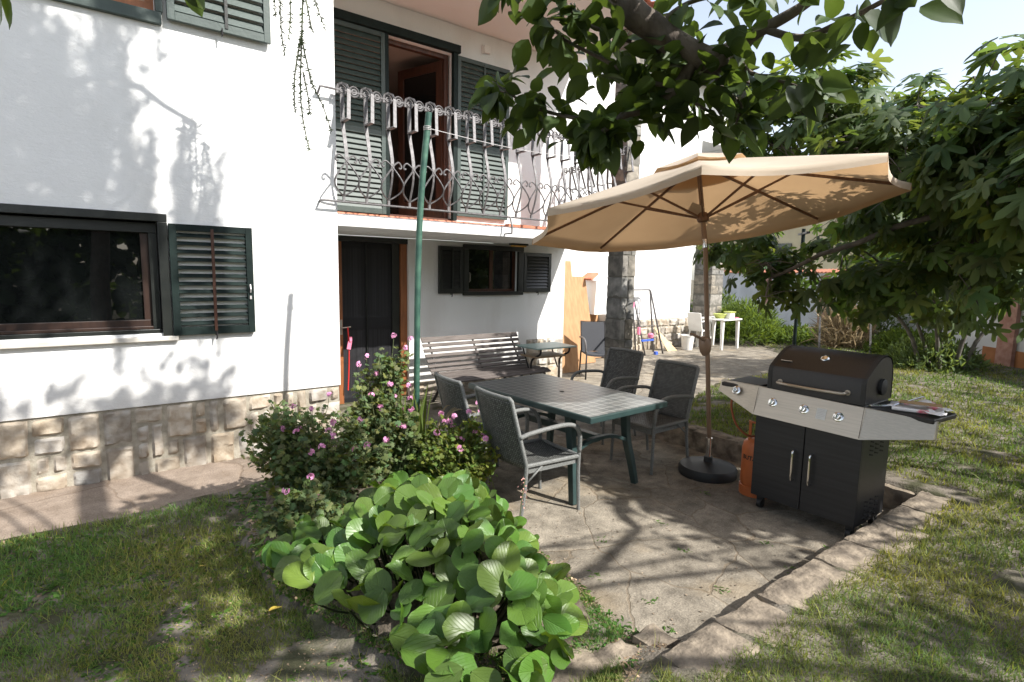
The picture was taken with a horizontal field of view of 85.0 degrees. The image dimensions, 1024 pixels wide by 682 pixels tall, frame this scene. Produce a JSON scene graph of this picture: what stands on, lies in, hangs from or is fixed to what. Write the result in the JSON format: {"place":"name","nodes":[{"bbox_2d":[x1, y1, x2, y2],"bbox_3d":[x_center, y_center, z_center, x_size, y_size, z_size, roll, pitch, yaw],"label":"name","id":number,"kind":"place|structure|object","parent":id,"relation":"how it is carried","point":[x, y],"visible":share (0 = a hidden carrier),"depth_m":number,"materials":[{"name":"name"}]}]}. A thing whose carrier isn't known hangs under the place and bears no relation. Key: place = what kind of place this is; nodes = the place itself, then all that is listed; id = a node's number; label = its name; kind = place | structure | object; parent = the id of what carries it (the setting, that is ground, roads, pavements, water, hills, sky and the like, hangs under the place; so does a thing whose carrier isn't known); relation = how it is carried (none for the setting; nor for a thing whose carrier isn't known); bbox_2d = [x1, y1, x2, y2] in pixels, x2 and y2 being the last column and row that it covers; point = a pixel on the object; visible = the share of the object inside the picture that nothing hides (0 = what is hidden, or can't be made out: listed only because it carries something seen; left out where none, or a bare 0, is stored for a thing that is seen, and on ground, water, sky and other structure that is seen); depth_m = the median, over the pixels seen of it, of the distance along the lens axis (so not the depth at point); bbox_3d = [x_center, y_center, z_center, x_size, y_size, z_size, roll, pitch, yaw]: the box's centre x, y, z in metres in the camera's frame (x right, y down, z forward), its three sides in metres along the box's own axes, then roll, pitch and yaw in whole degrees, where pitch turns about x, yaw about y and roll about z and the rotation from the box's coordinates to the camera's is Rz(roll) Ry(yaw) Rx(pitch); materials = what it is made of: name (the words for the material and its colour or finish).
{"place":"outdoors","nodes":[
{"label":"outdoors","id":0,"kind":"place"},
{"bbox_2d":[0,445,316,539],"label":"path","id":1,"kind":"structure","parent":0,"point":[21,514],"depth_m":4.27,"materials":[{"name":"stone"}]},
{"bbox_2d":[0,280,1023,681],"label":"ground","id":2,"kind":"structure","parent":0,"point":[340,642],"depth_m":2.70,"materials":[{"name":"green plant"}]},
{"bbox_2d":[269,606,281,610],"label":"fallen leaf","id":3,"kind":"object","parent":2,"relation":"on","point":[273,607],"visible":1,"depth_m":2.77,"materials":[{"name":"yellow plant"}]},
{"bbox_2d":[273,0,332,150],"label":"weeping cedar","id":4,"kind":"object","parent":2,"relation":"on","point":[301,39],"visible":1,"depth_m":4.00,"materials":[{"name":"green plant"}]},
{"bbox_2d":[0,407,668,681],"bbox_3d":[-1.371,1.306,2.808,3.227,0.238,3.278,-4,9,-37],"label":"lawn grass","id":5,"kind":"structure","parent":2,"relation":"on","point":[111,565],"depth_m":2.86,"materials":[{"name":"green plant"}]},
{"bbox_2d":[0,0,751,498],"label":"house","id":6,"kind":"structure","parent":2,"relation":"on","point":[188,276],"depth_m":5.02,"materials":[{"name":"white paint"}]},
{"bbox_2d":[0,203,172,339],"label":"window","id":7,"kind":"structure","parent":6,"relation":"in","point":[65,271],"depth_m":4.40,"materials":[{"name":"black paint"}]},
{"bbox_2d":[53,0,162,25],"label":"window","id":8,"kind":"structure","parent":6,"relation":"in","point":[139,10],"depth_m":4.31,"materials":[{"name":"green paint"}]},
{"bbox_2d":[347,327,351,389],"bbox_3d":[-2.065,0.227,7.083,0.069,0.811,0.073,-4,9,-37],"label":"key lanyard","id":9,"kind":"object","parent":6,"relation":"hanging from","point":[349,344],"visible":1,"depth_m":7.06,"materials":[{"name":"pink"}]},
{"bbox_2d":[338,235,407,403],"bbox_3d":[-2.063,-0.276,7.493,1.156,2.250,0.714,-4,9,-37],"label":"ground floor door","id":10,"kind":"structure","parent":6,"relation":"in","point":[372,271],"depth_m":7.31,"materials":[{"name":"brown wood"}]},
{"bbox_2d":[333,7,460,220],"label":"balcony door","id":11,"kind":"structure","parent":6,"relation":"in","point":[425,83],"depth_m":7.75,"materials":[{"name":"brown paint"}]},
{"bbox_2d":[462,244,523,295],"bbox_3d":[-0.292,-1.051,8.333,1.080,0.730,0.140,-4,9,-37],"label":"window","id":12,"kind":"structure","parent":6,"relation":"in","point":[488,269],"depth_m":8.35,"materials":[{"name":"black paint"}]},
{"bbox_2d":[263,474,590,657],"bbox_3d":[-0.760,1.210,3.479,1.467,0.264,3.077,-4,9,-37],"label":"flower bed","id":13,"kind":"object","parent":2,"relation":"on","point":[386,623],"visible":0.04,"depth_m":2.70,"materials":[{"name":"soil"}]},
{"bbox_2d":[247,473,356,537],"bbox_3d":[-1.284,1.029,3.478,0.684,0.428,0.596,-4,9,-37],"label":"geranium","id":14,"kind":"object","parent":13,"relation":"on","point":[290,508],"visible":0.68,"depth_m":3.38,"materials":[{"name":"green plant"}]},
{"bbox_2d":[238,392,392,501],"bbox_3d":[-1.381,0.792,3.950,1.027,0.834,0.790,4,8,24],"label":"geranium","id":15,"kind":"object","parent":13,"relation":"on","point":[296,455],"visible":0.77,"depth_m":3.83,"materials":[{"name":"green plant"}]},
{"bbox_2d":[340,333,427,479],"bbox_3d":[-0.964,0.547,4.275,0.661,1.186,0.657,1,7,1],"label":"geranium","id":16,"kind":"object","parent":13,"relation":"on","point":[372,411],"visible":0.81,"depth_m":4.21,"materials":[{"name":"green plant"}]},
{"bbox_2d":[358,470,448,499],"bbox_3d":[-0.709,1.054,3.864,0.767,0.292,0.532,-4,9,-37],"label":"elephant ear plant","id":17,"kind":"object","parent":13,"relation":"on","point":[395,480],"visible":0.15,"depth_m":3.86,"materials":[{"name":"green plant"}]},
{"bbox_2d":[379,385,436,474],"bbox_3d":[-0.813,0.712,4.349,0.459,0.849,0.383,0,7,-5],"label":"sword leaf clump","id":18,"kind":"object","parent":13,"relation":"on","point":[421,419],"visible":0.27,"depth_m":4.27,"materials":[{"name":"green plant"}]},
{"bbox_2d":[248,470,587,681],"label":"elephant ear plant","id":19,"kind":"object","parent":13,"relation":"on","point":[420,511],"visible":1,"depth_m":2.60,"materials":[{"name":"green plant"}]},
{"bbox_2d":[244,482,616,681],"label":"bed weeds","id":20,"kind":"object","parent":13,"relation":"on","point":[256,491],"visible":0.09,"depth_m":2.94,"materials":[{"name":"green plant"}]},
{"bbox_2d":[403,401,500,489],"bbox_3d":[-0.416,0.813,4.157,0.759,0.711,0.794,-4,9,-37],"label":"geranium","id":21,"kind":"object","parent":13,"relation":"on","point":[453,451],"visible":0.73,"depth_m":4.05,"materials":[{"name":"green plant"}]},
{"bbox_2d":[437,405,480,433],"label":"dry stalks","id":22,"kind":"object","parent":21,"relation":"on","point":[450,413],"visible":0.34,"depth_m":4.39,"materials":[{"name":"brown plant"}]},
{"bbox_2d":[247,517,641,681],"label":"ground litter","id":23,"kind":"object","parent":2,"relation":"on","point":[384,651],"visible":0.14,"depth_m":2.62,"materials":[{"name":"brown plant"}]},
{"bbox_2d":[287,574,641,681],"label":"bed weeds","id":24,"kind":"object","parent":2,"relation":"on","point":[607,613],"visible":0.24,"depth_m":2.48,"materials":[{"name":"green plant"}]},
{"bbox_2d":[0,0,964,176],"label":"persimmon tree","id":25,"kind":"object","parent":2,"relation":"on","point":[684,65],"visible":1,"depth_m":2.38,"materials":[{"name":"green plant"}]},
{"bbox_2d":[0,406,1023,681],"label":"lawn tufts","id":26,"kind":"object","parent":2,"relation":"on","point":[582,672],"visible":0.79,"depth_m":2.64,"materials":[{"name":"green plant"}]},
{"bbox_2d":[551,623,680,681],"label":"edging stone row","id":27,"kind":"object","parent":2,"relation":"on","point":[647,634],"visible":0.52,"depth_m":2.47,"materials":[{"name":"beige stone"}]},
{"bbox_2d":[709,295,787,346],"bbox_3d":[6.239,-0.534,14.821,2.333,1.405,2.079,-4,9,-37],"label":"lavender bush","id":28,"kind":"object","parent":2,"relation":"on","point":[752,323],"visible":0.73,"depth_m":14.36,"materials":[{"name":"green plant"}]},
{"bbox_2d":[648,424,915,509],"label":"stone kerb","id":29,"kind":"structure","parent":2,"relation":"on","point":[725,446],"depth_m":5.43,"materials":[{"name":"grey stone"}]},
{"bbox_2d":[721,218,852,269],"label":"neighbour house","id":30,"kind":"structure","parent":2,"relation":"on","point":[791,238],"depth_m":23.40,"materials":[{"name":"paint"}]},
{"bbox_2d":[765,243,791,268],"bbox_3d":[11.497,-3.516,24.266,0.060,1.400,1.200,-4,9,-37],"label":"window","id":31,"kind":"structure","parent":30,"relation":"in","point":[790,244],"depth_m":23.91,"materials":[{"name":"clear glass"}]},
{"bbox_2d":[766,322,821,345],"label":"border shrub","id":32,"kind":"object","parent":2,"relation":"on","point":[803,331],"visible":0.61,"depth_m":14.08,"materials":[{"name":"green plant"}]},
{"bbox_2d":[792,229,809,344],"bbox_3d":[4.460,-0.486,8.750,0.072,2.501,0.733,3,7,18],"label":"clothesline pole","id":33,"kind":"object","parent":2,"relation":"on","point":[803,233],"visible":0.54,"depth_m":8.72,"materials":[{"name":"grey metal"}]},
{"bbox_2d":[661,491,954,681],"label":"stone kerb","id":34,"kind":"structure","parent":2,"relation":"on","point":[703,647],"depth_m":2.81,"materials":[{"name":"beige stone"}]},
{"bbox_2d":[818,316,820,347],"bbox_3d":[6.495,-0.067,11.808,0.035,0.908,0.234,3,7,16],"label":"garden stake","id":35,"kind":"object","parent":2,"relation":"on","point":[819,334],"visible":0.64,"depth_m":11.81,"materials":[{"name":"grey paint"}]},
{"bbox_2d":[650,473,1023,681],"bbox_3d":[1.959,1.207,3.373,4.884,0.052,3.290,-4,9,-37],"label":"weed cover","id":36,"kind":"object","parent":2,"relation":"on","point":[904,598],"visible":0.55,"depth_m":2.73,"materials":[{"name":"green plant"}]},
{"bbox_2d":[801,305,886,349],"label":"plume grass","id":37,"kind":"object","parent":2,"relation":"on","point":[835,333],"depth_m":12.70,"materials":[{"name":"brown plant"}]},
{"bbox_2d":[692,34,1023,343],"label":"fig tree","id":38,"kind":"object","parent":2,"relation":"on","point":[956,160],"visible":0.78,"depth_m":5.09,"materials":[{"name":"green plant"}]},
{"bbox_2d":[869,324,871,352],"bbox_3d":[7.654,-0.061,11.936,0.035,0.908,0.234,3,7,16],"label":"garden stake","id":39,"kind":"object","parent":2,"relation":"on","point":[870,333],"visible":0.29,"depth_m":11.93,"materials":[{"name":"grey paint"}]},
{"bbox_2d":[722,269,1023,368],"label":"garden wall","id":40,"kind":"structure","parent":2,"relation":"on","point":[1008,354],"depth_m":11.01,"materials":[{"name":"white paint"}]},
{"bbox_2d":[872,313,910,341],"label":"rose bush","id":41,"kind":"object","parent":2,"relation":"on","point":[883,325],"visible":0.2,"depth_m":13.06,"materials":[{"name":"green plant"}]},
{"bbox_2d":[861,325,930,354],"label":"border shrub","id":42,"kind":"object","parent":2,"relation":"on","point":[888,336],"visible":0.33,"depth_m":11.95,"materials":[{"name":"green plant"}]},
{"bbox_2d":[809,210,1022,370],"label":"fig tree","id":43,"kind":"object","parent":2,"relation":"on","point":[935,337],"visible":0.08,"depth_m":9.63,"materials":[{"name":"green plant"}]},
{"bbox_2d":[875,334,990,374],"bbox_3d":[7.622,0.257,10.177,2.119,0.793,1.734,-4,9,-37],"label":"border shrub","id":44,"kind":"object","parent":2,"relation":"on","point":[947,351],"visible":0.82,"depth_m":9.82,"materials":[{"name":"green plant"}]},
{"bbox_2d":[340,331,890,644],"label":"patio","id":45,"kind":"structure","parent":0,"point":[702,538],"depth_m":3.94,"materials":[{"name":"stone"}]},
{"bbox_2d":[413,112,431,451],"bbox_3d":[-0.723,-0.298,4.499,0.156,2.973,0.069,-1,7,-17],"label":"clothesline pole","id":46,"kind":"object","parent":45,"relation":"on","point":[420,203],"visible":0.91,"depth_m":4.42,"materials":[{"name":"green metal"}]},
{"bbox_2d":[432,129,569,155],"bbox_3d":[0.450,-2.100,5.983,0.004,0.534,3.980,6,8,32],"label":"clothesline","id":47,"kind":"object","parent":46,"relation":"attached to","point":[495,144],"visible":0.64,"depth_m":5.02,"materials":[{"name":"grey metal"}]},
{"bbox_2d":[434,372,528,465],"bbox_3d":[-0.272,0.723,4.661,0.684,0.927,0.547,-3,8,-32],"label":"rattan armchair","id":48,"kind":"object","parent":45,"relation":"on","point":[451,392],"visible":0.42,"depth_m":4.43,"materials":[{"name":"grey wicker"}]},
{"bbox_2d":[420,332,550,401],"bbox_3d":[-0.334,0.394,7.532,1.590,0.892,0.838,-4,9,-37],"label":"slatted bench","id":49,"kind":"object","parent":45,"relation":"on","point":[496,370],"visible":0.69,"depth_m":7.56,"materials":[{"name":"grey wood"}]},
{"bbox_2d":[520,478,527,515],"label":"flower sprig","id":50,"kind":"object","parent":45,"relation":"on","point":[521,503],"visible":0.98,"depth_m":3.63,"materials":[{"name":"white"}]},
{"bbox_2d":[474,386,581,516],"bbox_3d":[0.100,0.793,4.141,0.684,0.927,0.547,-4,8,-34],"label":"rattan armchair","id":51,"kind":"object","parent":45,"relation":"on","point":[501,426],"visible":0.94,"depth_m":3.98,"materials":[{"name":"grey wicker"}]},
{"bbox_2d":[515,342,576,376],"bbox_3d":[0.470,0.429,7.851,0.740,0.753,0.580,-4,9,-37],"label":"patio table","id":52,"kind":"object","parent":45,"relation":"on","point":[544,346],"visible":0.84,"depth_m":7.75,"materials":[{"name":"grey plastic"}]},
{"bbox_2d":[468,373,667,504],"bbox_3d":[0.423,0.803,4.865,0.910,0.748,1.520,-5,9,-39],"label":"garden table","id":53,"kind":"object","parent":45,"relation":"on","point":[571,401],"visible":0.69,"depth_m":4.61,"materials":[{"name":"green plastic"}]},
{"bbox_2d":[562,261,580,372],"bbox_3d":[0.969,-0.450,10.031,0.560,1.970,0.469,-4,9,-37],"label":"leaning board","id":54,"kind":"object","parent":45,"relation":"on","point":[570,361],"visible":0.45,"depth_m":10.06,"materials":[{"name":"brown wood"}]},
{"bbox_2d":[572,276,595,363],"bbox_3d":[1.169,-0.408,10.867,0.980,1.690,0.399,-4,9,-37],"label":"leaning board","id":55,"kind":"object","parent":45,"relation":"on","point":[581,300],"visible":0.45,"depth_m":11.04,"materials":[{"name":"brown wood"}]},
{"bbox_2d":[579,321,605,379],"bbox_3d":[1.432,0.147,9.557,0.522,0.941,0.598,0,7,-5],"label":"sling chair","id":56,"kind":"object","parent":45,"relation":"on","point":[592,337],"visible":0.71,"depth_m":9.74,"materials":[{"name":"fabric"}]},
{"bbox_2d":[583,269,607,320],"bbox_3d":[1.852,-0.568,11.659,1.160,1.860,0.600,-4,9,-37],"label":"outdoor fireplace","id":57,"kind":"object","parent":45,"relation":"on","point":[596,282],"visible":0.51,"depth_m":11.20,"materials":[{"name":"white paint"}]},
{"bbox_2d":[590,314,600,357],"bbox_3d":[1.597,-0.168,11.645,0.670,1.040,0.259,-4,9,-37],"label":"leaning board","id":58,"kind":"object","parent":45,"relation":"on","point":[593,318],"visible":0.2,"depth_m":11.77,"materials":[{"name":"brown wood"}]},
{"bbox_2d":[570,347,643,444],"bbox_3d":[1.041,0.568,6.121,0.684,0.927,0.547,-5,9,-40],"label":"rattan armchair","id":59,"kind":"object","parent":45,"relation":"on","point":[622,366],"visible":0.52,"depth_m":6.25,"materials":[{"name":"grey wicker"}]},
{"bbox_2d":[633,289,663,355],"bbox_3d":[2.970,-0.427,12.431,0.884,1.444,0.499,-4,9,-37],"label":"clothes airer","id":60,"kind":"object","parent":45,"relation":"on","point":[651,335],"visible":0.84,"depth_m":12.44,"materials":[{"name":"grey paint"}]},
{"bbox_2d":[609,359,699,474],"bbox_3d":[1.354,0.678,5.269,0.684,0.927,0.547,-4,9,-37],"label":"rattan armchair","id":61,"kind":"object","parent":45,"relation":"on","point":[673,384],"visible":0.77,"depth_m":5.30,"materials":[{"name":"grey wicker"}]},
{"bbox_2d":[654,328,676,350],"bbox_3d":[3.602,-0.037,13.100,0.558,0.520,0.223,3,7,13],"label":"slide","id":62,"kind":"object","parent":45,"relation":"on","point":[667,344],"visible":0.93,"depth_m":13.12,"materials":[{"name":"beige plastic"}]},
{"bbox_2d":[495,438,839,633],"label":"patio litter","id":63,"kind":"object","parent":45,"relation":"on","point":[652,527],"visible":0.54,"depth_m":3.81,"materials":[{"name":"brown plant"}]},
{"bbox_2d":[681,334,693,349],"bbox_3d":[4.184,0.031,13.334,0.333,0.350,0.330,-4,9,-37],"label":"bucket","id":64,"kind":"object","parent":45,"relation":"on","point":[687,340],"visible":0.83,"depth_m":13.23,"materials":[{"name":"white plastic"}]},
{"bbox_2d":[687,312,710,346],"bbox_3d":[4.580,-0.262,13.645,0.519,0.874,0.405,-4,9,-37],"label":"plastic chair","id":65,"kind":"object","parent":45,"relation":"on","point":[695,321],"visible":0.79,"depth_m":13.51,"materials":[{"name":"white plastic"}]},
{"bbox_2d":[689,288,740,311],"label":"border shrub","id":66,"kind":"object","parent":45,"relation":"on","point":[726,299],"visible":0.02,"depth_m":16.58,"materials":[{"name":"green plant"}]},
{"bbox_2d":[695,316,741,349],"bbox_3d":[5.075,-0.202,13.793,0.800,0.736,0.800,-4,9,-37],"label":"plastic table","id":67,"kind":"object","parent":45,"relation":"on","point":[722,324],"visible":0.69,"depth_m":13.70,"materials":[{"name":"white plastic"}]},
{"bbox_2d":[713,313,726,318],"bbox_3d":[5.064,-0.609,13.602,0.340,0.115,0.340,-4,9,-37],"label":"salad bowl","id":68,"kind":"object","parent":67,"relation":"on","point":[720,315],"visible":0.99,"depth_m":13.51,"materials":[{"name":"yellow plastic"}]},
{"bbox_2d":[724,311,735,318],"bbox_3d":[5.290,-0.632,13.583,0.240,0.174,0.200,-4,9,-37],"label":"storage box","id":69,"kind":"object","parent":67,"relation":"on","point":[730,315],"visible":1,"depth_m":13.52,"materials":[{"name":"white plastic"}]},
{"bbox_2d":[532,153,911,483],"bbox_3d":[1.571,-0.187,4.767,2.745,2.770,2.725,1,7,-4],"label":"parasol","id":70,"kind":"object","parent":45,"relation":"on","point":[704,200],"visible":0.99,"depth_m":4.87,"materials":[{"name":"beige fabric"}]},
{"bbox_2d":[587,491,862,632],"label":"weeds","id":71,"kind":"object","parent":45,"relation":"on","point":[671,630],"visible":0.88,"depth_m":3.27,"materials":[{"name":"green plant"}]},
{"bbox_2d":[739,420,765,498],"bbox_3d":[1.997,0.939,4.530,0.260,0.609,0.260,-4,9,-37],"label":"gas cylinder","id":72,"kind":"object","parent":45,"relation":"on","point":[746,467],"visible":0.48,"depth_m":4.49,"materials":[{"name":"orange paint"}]},
{"bbox_2d":[719,344,956,536],"bbox_3d":[2.237,0.684,4.047,0.528,1.238,1.461,-4,9,-37],"label":"gas grill","id":73,"kind":"object","parent":45,"relation":"on","point":[825,432],"visible":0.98,"depth_m":3.86,"materials":[{"name":"grey metal"}]},
{"bbox_2d":[751,415,805,508],"bbox_3d":[1.932,0.879,4.094,0.067,0.620,0.363,-4,9,-37],"label":"door","id":74,"kind":"structure","parent":73,"relation":"in","point":[778,455],"depth_m":4.09,"materials":[{"name":"grey metal"}]},
{"bbox_2d":[799,427,863,527],"bbox_3d":[2.154,0.919,3.804,0.067,0.620,0.362,-4,9,-37],"label":"door","id":75,"kind":"structure","parent":73,"relation":"in","point":[831,470],"depth_m":3.80,"materials":[{"name":"grey metal"}]},
{"bbox_2d":[868,396,924,406],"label":"barbecue tongs","id":76,"kind":"object","parent":73,"relation":"on","point":[873,405],"visible":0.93,"depth_m":3.63,"materials":[{"name":"silver metal"}]},
{"bbox_2d":[892,406,928,413],"bbox_3d":[2.507,0.436,3.522,0.190,0.022,0.022,6,8,34],"label":"foil roll","id":77,"kind":"object","parent":73,"relation":"on","point":[908,410],"visible":1,"depth_m":3.52,"materials":[{"name":"silver metal"}]},
{"bbox_2d":[887,399,952,415],"bbox_3d":[2.609,0.408,3.583,0.260,0.049,0.340,-4,9,-37],"label":"plastic bag","id":78,"kind":"object","parent":73,"relation":"on","point":[938,411],"visible":0.77,"depth_m":3.56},
{"bbox_2d":[899,399,942,407],"bbox_3d":[2.590,0.396,3.542,0.220,0.003,0.100,6,9,35],"label":"paper wrapper","id":79,"kind":"object","parent":78,"relation":"on","point":[921,403],"visible":1,"depth_m":3.53,"materials":[{"name":"brown paper"}]},
{"bbox_2d":[338,0,1023,279],"label":"sky","id":80,"kind":"structure","parent":0,"point":[922,45],"materials":[{"name":"white"}]}
]}

